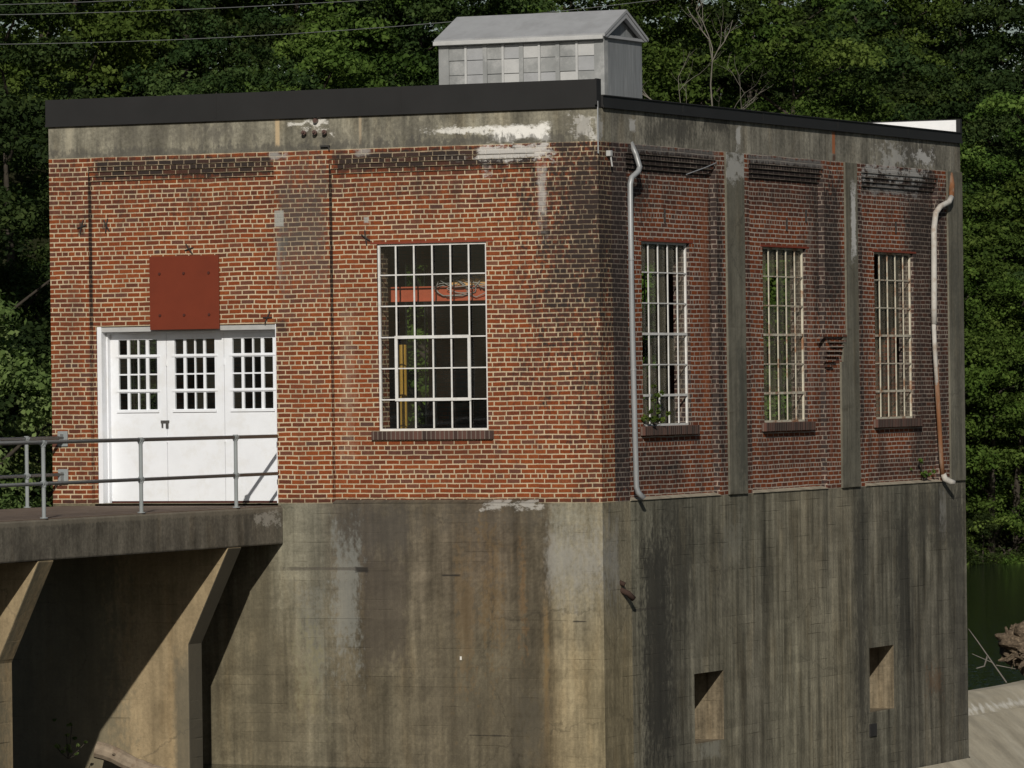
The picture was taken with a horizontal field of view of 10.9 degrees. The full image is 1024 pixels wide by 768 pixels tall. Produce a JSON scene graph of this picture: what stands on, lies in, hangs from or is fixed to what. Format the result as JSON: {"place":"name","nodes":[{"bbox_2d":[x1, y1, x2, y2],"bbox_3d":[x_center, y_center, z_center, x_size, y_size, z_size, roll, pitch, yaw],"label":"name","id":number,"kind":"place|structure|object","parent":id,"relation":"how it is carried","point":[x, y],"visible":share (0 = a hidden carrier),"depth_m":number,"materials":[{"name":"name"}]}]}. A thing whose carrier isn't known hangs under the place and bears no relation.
{"place":"outdoors","nodes":[
{"label":"outdoors","id":0,"kind":"place"},
{"bbox_2d":[0,0,128,4],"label":"power line","id":1,"kind":"object","parent":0,"point":[64,2],"visible":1,"depth_m":111.99,"materials":[{"name":"metal"}]},
{"bbox_2d":[0,0,364,14],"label":"power line","id":2,"kind":"object","parent":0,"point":[179,9],"visible":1,"depth_m":111.99,"materials":[{"name":"metal"}]},
{"bbox_2d":[399,345,407,428],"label":"yellow post","id":3,"kind":"object","parent":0,"point":[403,380],"visible":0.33,"depth_m":80.25,"materials":[{"name":"paint"}]},
{"bbox_2d":[0,59,1023,561],"bbox_3d":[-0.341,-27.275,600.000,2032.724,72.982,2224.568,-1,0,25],"label":"ground","id":4,"kind":"structure","parent":0,"point":[1000,541],"depth_m":145.84,"materials":[{"name":"green plant"}]},
{"bbox_2d":[0,79,50,447],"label":"bushy tree","id":5,"kind":"object","parent":4,"relation":"on","point":[36,158],"visible":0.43,"depth_m":117.50,"materials":[{"name":"green plant"}]},
{"bbox_2d":[0,289,51,508],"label":"bushy tree","id":6,"kind":"object","parent":4,"relation":"on","point":[40,409],"visible":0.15,"depth_m":107.65,"materials":[{"name":"green plant"}]},
{"bbox_2d":[0,414,52,506],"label":"bushy tree","id":7,"kind":"object","parent":4,"relation":"on","point":[35,467],"visible":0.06,"depth_m":111.58,"materials":[{"name":"green plant"}]},
{"bbox_2d":[0,0,115,416],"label":"tall tree","id":8,"kind":"object","parent":4,"relation":"on","point":[13,279],"visible":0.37,"depth_m":127.30,"materials":[{"name":"green plant"}]},
{"bbox_2d":[0,176,155,506],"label":"tall tree","id":9,"kind":"object","parent":4,"relation":"on","point":[47,332],"visible":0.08,"depth_m":121.32,"materials":[{"name":"green plant"}]},
{"bbox_2d":[13,95,161,394],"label":"tall tree","id":10,"kind":"object","parent":4,"relation":"on","point":[153,362],"visible":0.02,"depth_m":131.85,"materials":[{"name":"green plant"}]},
{"bbox_2d":[0,0,194,200],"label":"tall tree","id":11,"kind":"object","parent":4,"relation":"on","point":[114,23],"visible":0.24,"depth_m":138.26,"materials":[{"name":"green plant"}]},
{"bbox_2d":[0,0,255,100],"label":"tall tree","id":12,"kind":"object","parent":4,"relation":"on","point":[232,13],"visible":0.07,"depth_m":148.57,"materials":[{"name":"green plant"}]},
{"bbox_2d":[0,0,317,96],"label":"tall tree","id":13,"kind":"object","parent":4,"relation":"on","point":[267,29],"visible":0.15,"depth_m":146.11,"materials":[{"name":"green plant"}]},
{"bbox_2d":[2,0,392,99],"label":"bushy tree","id":14,"kind":"object","parent":4,"relation":"on","point":[268,2],"visible":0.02,"depth_m":151.78,"materials":[{"name":"green plant"}]},
{"bbox_2d":[122,0,325,96],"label":"tall tree","id":15,"kind":"object","parent":4,"relation":"on","point":[191,47],"visible":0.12,"depth_m":135.29,"materials":[{"name":"green plant"}]},
{"bbox_2d":[164,0,437,87],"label":"tall tree","id":16,"kind":"object","parent":4,"relation":"on","point":[311,14],"visible":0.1,"depth_m":151.84,"materials":[{"name":"green plant"}]},
{"bbox_2d":[214,23,427,382],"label":"tall tree","id":17,"kind":"object","parent":4,"relation":"on","point":[320,51],"visible":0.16,"depth_m":139.99,"materials":[{"name":"green plant"}]},
{"bbox_2d":[199,0,447,69],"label":"tall tree","id":18,"kind":"object","parent":4,"relation":"on","point":[429,43],"visible":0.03,"depth_m":165.70,"materials":[{"name":"green plant"}]},
{"bbox_2d":[0,0,654,44],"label":"power line","id":19,"kind":"object","parent":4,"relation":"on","point":[307,32],"visible":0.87,"depth_m":111.99,"materials":[{"name":"metal"}]},
{"bbox_2d":[268,1,437,73],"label":"tall tree","id":20,"kind":"object","parent":4,"relation":"on","point":[431,26],"visible":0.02,"depth_m":173.08,"materials":[{"name":"green plant"}]},
{"bbox_2d":[206,0,511,88],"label":"bushy tree","id":21,"kind":"object","parent":4,"relation":"on","point":[390,13],"visible":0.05,"depth_m":160.64,"materials":[{"name":"green plant"}]},
{"bbox_2d":[388,85,427,401],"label":"bushy tree","id":22,"kind":"object","parent":4,"relation":"on","point":[419,326],"depth_m":144.56,"materials":[{"name":"green plant"}]},
{"bbox_2d":[405,265,428,424],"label":"bushy tree","id":23,"kind":"object","parent":4,"relation":"on","point":[421,379],"visible":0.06,"depth_m":136.43,"materials":[{"name":"green plant"}]},
{"bbox_2d":[300,0,569,85],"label":"tall tree","id":24,"kind":"object","parent":4,"relation":"on","point":[361,48],"visible":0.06,"depth_m":163.13,"materials":[{"name":"green plant"}]},
{"bbox_2d":[369,0,554,86],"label":"tall tree","id":25,"kind":"object","parent":4,"relation":"on","point":[499,7],"visible":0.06,"depth_m":156.42,"materials":[{"name":"green plant"}]},
{"bbox_2d":[45,9,968,767],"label":"powerhouse","id":26,"kind":"structure","parent":4,"relation":"on","point":[535,543],"depth_m":79.72,"materials":[{"name":"brick"}]},
{"bbox_2d":[131,340,157,409],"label":"window","id":27,"kind":"structure","parent":26,"relation":"in","point":[133,344],"depth_m":83.21,"materials":[{"name":"paint"}]},
{"bbox_2d":[97,324,277,502],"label":"door","id":28,"kind":"structure","parent":26,"relation":"in","point":[117,460],"depth_m":80.27,"materials":[{"name":"white paint"}]},
{"bbox_2d":[405,263,436,426],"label":"window","id":29,"kind":"structure","parent":26,"relation":"in","point":[424,264],"depth_m":92.15,"materials":[{"name":"paint"}]},
{"bbox_2d":[370,239,493,439],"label":"window","id":30,"kind":"structure","parent":26,"relation":"in","point":[433,433],"depth_m":78.28,"materials":[{"name":"white paint"}]},
{"bbox_2d":[388,274,485,301],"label":"crane beam","id":31,"kind":"structure","parent":26,"relation":"attached to","point":[422,294],"depth_m":79.37,"materials":[{"name":"red metal"}]},
{"bbox_2d":[434,274,484,296],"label":"cable tangle","id":32,"kind":"object","parent":31,"relation":"on","point":[465,277],"visible":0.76,"depth_m":79.13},
{"bbox_2d":[641,261,656,423],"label":"window","id":33,"kind":"structure","parent":26,"relation":"in","point":[643,262],"depth_m":92.76,"materials":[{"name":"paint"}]},
{"bbox_2d":[641,384,670,425],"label":"weed","id":34,"kind":"object","parent":26,"relation":"on","point":[654,418],"visible":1,"depth_m":78.76,"materials":[{"name":"green plant"}]},
{"bbox_2d":[639,239,699,435],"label":"window","id":35,"kind":"structure","parent":26,"relation":"in","point":[649,429],"depth_m":79.57,"materials":[{"name":"white paint"}]},
{"bbox_2d":[762,258,791,419],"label":"window","id":36,"kind":"structure","parent":26,"relation":"in","point":[779,312],"depth_m":91.70,"materials":[{"name":"paint"}]},
{"bbox_2d":[760,245,815,431],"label":"window","id":37,"kind":"structure","parent":26,"relation":"in","point":[779,425],"depth_m":83.76,"materials":[{"name":"paint"}]},
{"bbox_2d":[872,250,922,427],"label":"window","id":38,"kind":"structure","parent":26,"relation":"in","point":[880,422],"depth_m":88.01,"materials":[{"name":"paint"}]},
{"bbox_2d":[910,458,935,480],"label":"weed","id":39,"kind":"object","parent":26,"relation":"on","point":[922,473],"visible":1,"depth_m":88.74,"materials":[{"name":"green plant"}]},
{"bbox_2d":[422,0,645,57],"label":"tall tree","id":40,"kind":"object","parent":4,"relation":"on","point":[639,22],"depth_m":168.69,"materials":[{"name":"green plant"}]},
{"bbox_2d":[551,0,741,105],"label":"tall tree","id":41,"kind":"object","parent":4,"relation":"on","point":[655,48],"visible":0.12,"depth_m":169.34,"materials":[{"name":"green plant"}]},
{"bbox_2d":[642,263,654,400],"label":"tall tree","id":42,"kind":"object","parent":4,"relation":"on","point":[653,281],"visible":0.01,"depth_m":152.97,"materials":[{"name":"green plant"}]},
{"bbox_2d":[558,0,745,104],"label":"tall tree","id":43,"kind":"object","parent":4,"relation":"on","point":[692,36],"visible":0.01,"depth_m":177.62,"materials":[{"name":"green plant"}]},
{"bbox_2d":[613,0,789,298],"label":"tall tree","id":44,"kind":"object","parent":4,"relation":"on","point":[718,11],"visible":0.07,"depth_m":171.47,"materials":[{"name":"green plant"}]},
{"bbox_2d":[642,266,763,414],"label":"bushy tree","id":45,"kind":"object","parent":4,"relation":"on","point":[652,322],"visible":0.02,"depth_m":155.60,"materials":[{"name":"green plant"}]},
{"bbox_2d":[642,0,769,109],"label":"dead tree","id":46,"kind":"object","parent":4,"relation":"on","point":[712,58],"visible":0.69,"depth_m":145.65,"materials":[{"name":"grey wood"}]},
{"bbox_2d":[641,263,791,421],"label":"bushy tree","id":47,"kind":"object","parent":4,"relation":"on","point":[652,308],"visible":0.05,"depth_m":146.15,"materials":[{"name":"green plant"}]},
{"bbox_2d":[630,0,803,115],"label":"bushy tree","id":48,"kind":"object","parent":4,"relation":"on","point":[764,106],"visible":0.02,"depth_m":180.91,"materials":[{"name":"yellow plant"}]},
{"bbox_2d":[646,260,791,419],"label":"tall tree","id":49,"kind":"object","parent":4,"relation":"on","point":[783,356],"visible":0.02,"depth_m":158.64,"materials":[{"name":"green plant"}]},
{"bbox_2d":[603,0,937,101],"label":"bushy tree","id":50,"kind":"object","parent":4,"relation":"on","point":[784,89],"visible":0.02,"depth_m":195.22,"materials":[{"name":"green plant"}]},
{"bbox_2d":[762,260,791,419],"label":"bushy tree","id":51,"kind":"object","parent":4,"relation":"on","point":[773,281],"visible":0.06,"depth_m":151.93,"materials":[{"name":"green plant"}]},
{"bbox_2d":[762,261,791,419],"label":"bushy tree","id":52,"kind":"object","parent":4,"relation":"on","point":[772,323],"visible":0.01,"depth_m":158.59,"materials":[{"name":"green plant"}]},
{"bbox_2d":[653,0,907,364],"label":"tall tree","id":53,"kind":"object","parent":4,"relation":"on","point":[837,54],"visible":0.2,"depth_m":170.75,"materials":[{"name":"green plant"}]},
{"bbox_2d":[668,0,899,121],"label":"tall tree","id":54,"kind":"object","parent":4,"relation":"on","point":[767,31],"visible":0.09,"depth_m":184.44,"materials":[{"name":"green plant"}]},
{"bbox_2d":[651,0,968,98],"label":"bushy tree","id":55,"kind":"object","parent":4,"relation":"on","point":[940,48],"depth_m":194.17,"materials":[{"name":"green plant"}]},
{"bbox_2d":[720,0,937,120],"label":"bushy tree","id":56,"kind":"object","parent":4,"relation":"on","point":[810,10],"visible":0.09,"depth_m":186.44,"materials":[{"name":"green plant"}]},
{"bbox_2d":[766,0,978,345],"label":"tall tree","id":57,"kind":"object","parent":4,"relation":"on","point":[874,6],"visible":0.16,"depth_m":176.08,"materials":[{"name":"green plant"}]},
{"bbox_2d":[755,0,1023,117],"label":"bushy tree","id":58,"kind":"object","parent":4,"relation":"on","point":[955,27],"visible":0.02,"depth_m":200.67,"materials":[{"name":"green plant"}]},
{"bbox_2d":[765,261,1020,473],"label":"tall tree","id":59,"kind":"object","parent":4,"relation":"on","point":[977,380],"visible":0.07,"depth_m":160.78,"materials":[{"name":"green plant"}]},
{"bbox_2d":[801,0,997,169],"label":"tall tree","id":60,"kind":"object","parent":4,"relation":"on","point":[938,10],"visible":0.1,"depth_m":189.18,"materials":[{"name":"green plant"}]},
{"bbox_2d":[781,182,1023,373],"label":"bushy tree","id":61,"kind":"object","parent":4,"relation":"on","point":[975,250],"visible":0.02,"depth_m":170.41,"materials":[{"name":"green plant"}]},
{"bbox_2d":[880,0,1023,219],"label":"tall tree","id":62,"kind":"object","parent":4,"relation":"on","point":[965,31],"visible":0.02,"depth_m":197.66,"materials":[{"name":"green plant"}]},
{"bbox_2d":[893,24,1023,193],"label":"bushy tree","id":63,"kind":"object","parent":4,"relation":"on","point":[1005,41],"visible":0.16,"depth_m":188.56,"materials":[{"name":"green plant"}]},
{"bbox_2d":[898,0,1023,113],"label":"tall tree","id":64,"kind":"object","parent":4,"relation":"on","point":[947,30],"visible":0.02,"depth_m":200.40,"materials":[{"name":"green plant"}]},
{"bbox_2d":[910,39,1023,353],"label":"tall tree","id":65,"kind":"object","parent":4,"relation":"on","point":[945,110],"visible":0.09,"depth_m":177.79,"materials":[{"name":"green plant"}]},
{"bbox_2d":[920,680,1023,767],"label":"spillway","id":66,"kind":"object","parent":4,"relation":"on","point":[996,724],"visible":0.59,"depth_m":92.78,"materials":[{"name":"concrete"}]},
{"bbox_2d":[969,630,1014,682],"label":"dead twig","id":67,"kind":"object","parent":66,"relation":"on","point":[987,657],"visible":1,"depth_m":97.33,"materials":[{"name":"grey wood"}]},
{"bbox_2d":[995,621,1023,675],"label":"root wad","id":68,"kind":"object","parent":66,"relation":"on","point":[1011,644],"visible":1,"depth_m":98.04,"materials":[{"name":"brown wood"}]},
{"bbox_2d":[931,0,1023,219],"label":"tall tree","id":69,"kind":"object","parent":4,"relation":"on","point":[1016,14],"visible":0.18,"depth_m":187.05,"materials":[{"name":"green plant"}]},
{"bbox_2d":[966,467,996,562],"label":"shrub","id":70,"kind":"object","parent":4,"relation":"on","point":[968,536],"visible":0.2,"depth_m":162.20,"materials":[{"name":"green plant"}]},
{"bbox_2d":[960,156,1006,310],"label":"tall tree","id":71,"kind":"object","parent":4,"relation":"on","point":[980,181],"visible":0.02,"depth_m":175.95,"materials":[{"name":"green plant"}]},
{"bbox_2d":[960,89,1023,365],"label":"tall tree","id":72,"kind":"object","parent":4,"relation":"on","point":[1003,104],"visible":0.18,"depth_m":174.30,"materials":[{"name":"green plant"}]},
{"bbox_2d":[962,184,1023,442],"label":"bushy tree","id":73,"kind":"object","parent":4,"relation":"on","point":[1007,234],"visible":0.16,"depth_m":169.98,"materials":[{"name":"green plant"}]},
{"bbox_2d":[963,221,1023,487],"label":"bushy tree","id":74,"kind":"object","parent":4,"relation":"on","point":[983,265],"visible":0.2,"depth_m":163.92,"materials":[{"name":"green plant"}]},
{"bbox_2d":[965,275,1023,558],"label":"tall tree","id":75,"kind":"object","parent":4,"relation":"on","point":[1016,289],"visible":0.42,"depth_m":163.77,"materials":[{"name":"green plant"}]},
{"bbox_2d":[965,327,1023,564],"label":"bushy tree","id":76,"kind":"object","parent":4,"relation":"on","point":[970,502],"visible":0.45,"depth_m":162.35,"materials":[{"name":"green plant"}]},
{"bbox_2d":[965,255,1023,533],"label":"tall tree","id":77,"kind":"object","parent":4,"relation":"on","point":[1018,369],"visible":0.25,"depth_m":164.23,"materials":[{"name":"green plant"}]},
{"bbox_2d":[965,168,1023,481],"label":"bushy tree","id":78,"kind":"object","parent":4,"relation":"on","point":[1015,186],"visible":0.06,"depth_m":171.66,"materials":[{"name":"green plant"}]},
{"bbox_2d":[966,509,1023,564],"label":"shrub","id":79,"kind":"object","parent":4,"relation":"on","point":[987,516],"visible":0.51,"depth_m":161.38,"materials":[{"name":"green plant"}]},
{"bbox_2d":[998,554,1021,563],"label":"shrub","id":80,"kind":"object","parent":4,"relation":"on","point":[1005,560],"visible":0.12,"depth_m":161.06,"materials":[{"name":"green plant"}]},
{"bbox_2d":[0,0,1023,136],"label":"sky","id":81,"kind":"structure","parent":0,"point":[14,28],"materials":[{"name":"white"}]},
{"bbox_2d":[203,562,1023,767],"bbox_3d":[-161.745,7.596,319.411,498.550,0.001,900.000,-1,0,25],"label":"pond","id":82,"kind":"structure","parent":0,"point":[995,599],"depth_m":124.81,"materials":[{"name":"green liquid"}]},
{"bbox_2d":[52,718,87,758],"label":"weed","id":83,"kind":"object","parent":82,"relation":"on","point":[67,748],"visible":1,"depth_m":77.77,"materials":[{"name":"green plant"}]},
{"bbox_2d":[94,741,164,767],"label":"driftwood log","id":84,"kind":"object","parent":82,"relation":"in","point":[115,756],"visible":1,"depth_m":77.71,"materials":[{"name":"beige wood"}]},
{"bbox_2d":[0,431,282,767],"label":"footbridge","id":85,"kind":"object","parent":82,"relation":"in","point":[106,613],"visible":1,"depth_m":78.17,"materials":[{"name":"concrete"}]}
]}

